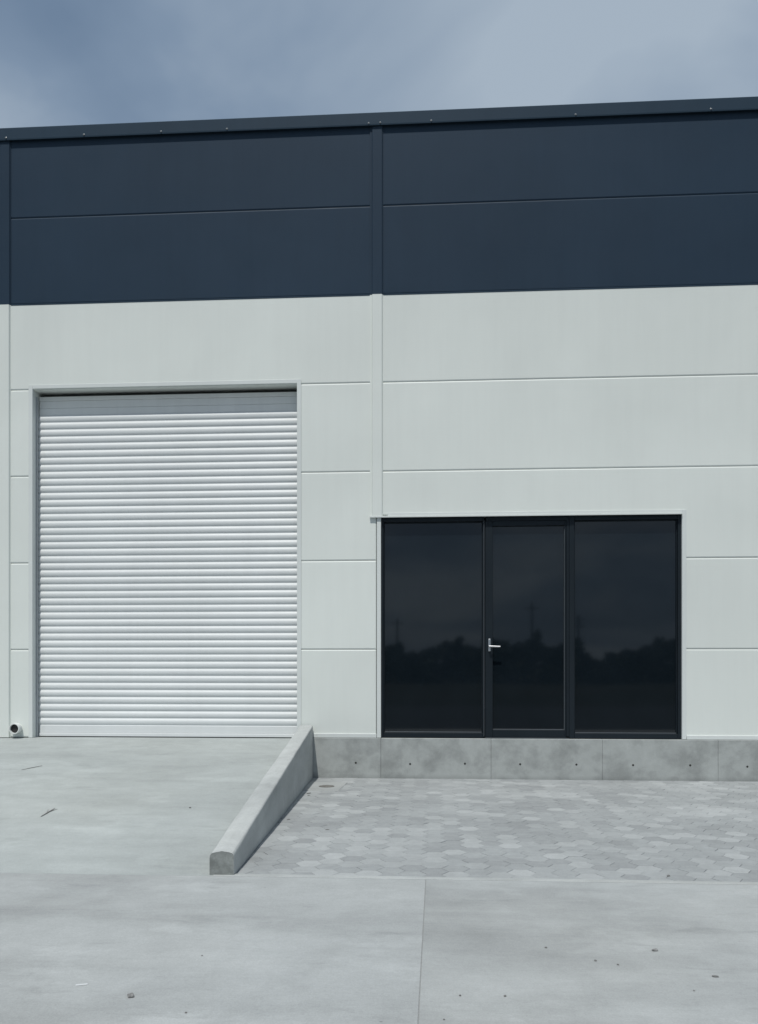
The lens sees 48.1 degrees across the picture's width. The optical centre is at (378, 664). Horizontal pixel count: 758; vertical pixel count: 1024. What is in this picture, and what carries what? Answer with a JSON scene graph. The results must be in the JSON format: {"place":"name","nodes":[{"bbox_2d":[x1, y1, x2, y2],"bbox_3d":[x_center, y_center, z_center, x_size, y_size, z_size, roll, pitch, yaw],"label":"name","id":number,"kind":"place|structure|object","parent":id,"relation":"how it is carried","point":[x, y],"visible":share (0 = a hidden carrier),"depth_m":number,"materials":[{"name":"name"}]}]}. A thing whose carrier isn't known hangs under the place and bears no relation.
{"place":"outdoors","nodes":[
{"label":"outdoors","id":0,"kind":"place"},
{"bbox_2d":[0,736,290,875],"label":"ramp","id":1,"kind":"structure","parent":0,"point":[121,805],"depth_m":6.95,"materials":[{"name":"concrete"}]},
{"bbox_2d":[210,725,312,874],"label":"ramp wall","id":2,"kind":"structure","parent":1,"relation":"on","point":[284,782],"depth_m":6.58,"materials":[{"name":"concrete"}]},
{"bbox_2d":[0,873,425,1023],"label":"concrete yard","id":3,"kind":"structure","parent":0,"point":[284,950],"depth_m":3.79,"materials":[{"name":"grey concrete"}]},
{"bbox_2d":[0,96,757,781],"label":"industrial building","id":4,"kind":"structure","parent":0,"point":[398,444],"depth_m":9.56,"materials":[{"name":"white metal"}]},
{"bbox_2d":[381,517,483,737],"bbox_3d":[0.603,-0.421,9.575,1.152,2.474,0.083,0,0,4],"label":"shop window","id":5,"kind":"structure","parent":4,"relation":"in","point":[432,568],"depth_m":9.57,"materials":[{"name":"black glass"}]},
{"bbox_2d":[485,516,568,738],"bbox_3d":[1.649,-0.419,9.474,0.929,2.477,0.138,0,0,4],"label":"entrance door","id":6,"kind":"structure","parent":4,"relation":"in","point":[525,556],"depth_m":9.50,"materials":[{"name":"black glass"}]},
{"bbox_2d":[568,514,680,738],"bbox_3d":[2.723,-0.421,9.437,1.216,2.474,0.083,0,0,4],"label":"shop window","id":7,"kind":"structure","parent":4,"relation":"in","point":[625,570],"depth_m":9.44,"materials":[{"name":"black glass"}]},
{"bbox_2d":[0,0,757,127],"label":"sky","id":8,"kind":"structure","parent":0,"point":[63,62],"materials":[{"name":"blue"}]},
{"bbox_2d":[418,882,425,1023],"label":"joint sand","id":9,"kind":"structure","parent":0,"point":[421,958],"depth_m":3.66,"materials":[{"name":"grey sand"}]},
{"bbox_2d":[236,778,757,881],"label":"paving","id":10,"kind":"structure","parent":0,"point":[607,829],"depth_m":6.49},
{"bbox_2d":[303,782,346,790],"bbox_3d":[-0.565,1.282,8.885,0.415,0.036,0.640,0,0,4],"label":"paving pad","id":11,"kind":"object","parent":10,"relation":"on","point":[314,786],"visible":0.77,"depth_m":8.84,"materials":[{"name":"concrete"}]},
{"bbox_2d":[319,785,333,787],"bbox_3d":[-0.545,1.266,8.849,0.164,0.016,0.164,0,0,4],"label":"drain cover","id":12,"kind":"object","parent":10,"relation":"on","point":[326,786],"visible":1,"depth_m":8.81,"materials":[{"name":"metal"}]},
{"bbox_2d":[419,880,757,1023],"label":"concrete yard","id":13,"kind":"structure","parent":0,"point":[484,949],"depth_m":3.74,"materials":[{"name":"grey concrete"}]},
{"label":"ground","id":14,"kind":"structure","parent":0,"visible":0},
{"bbox_2d":[213,874,757,884],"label":"kerb strip","id":15,"kind":"object","parent":14,"relation":"on","point":[499,879],"visible":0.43,"depth_m":5.02,"materials":[{"name":"concrete"}]}
]}

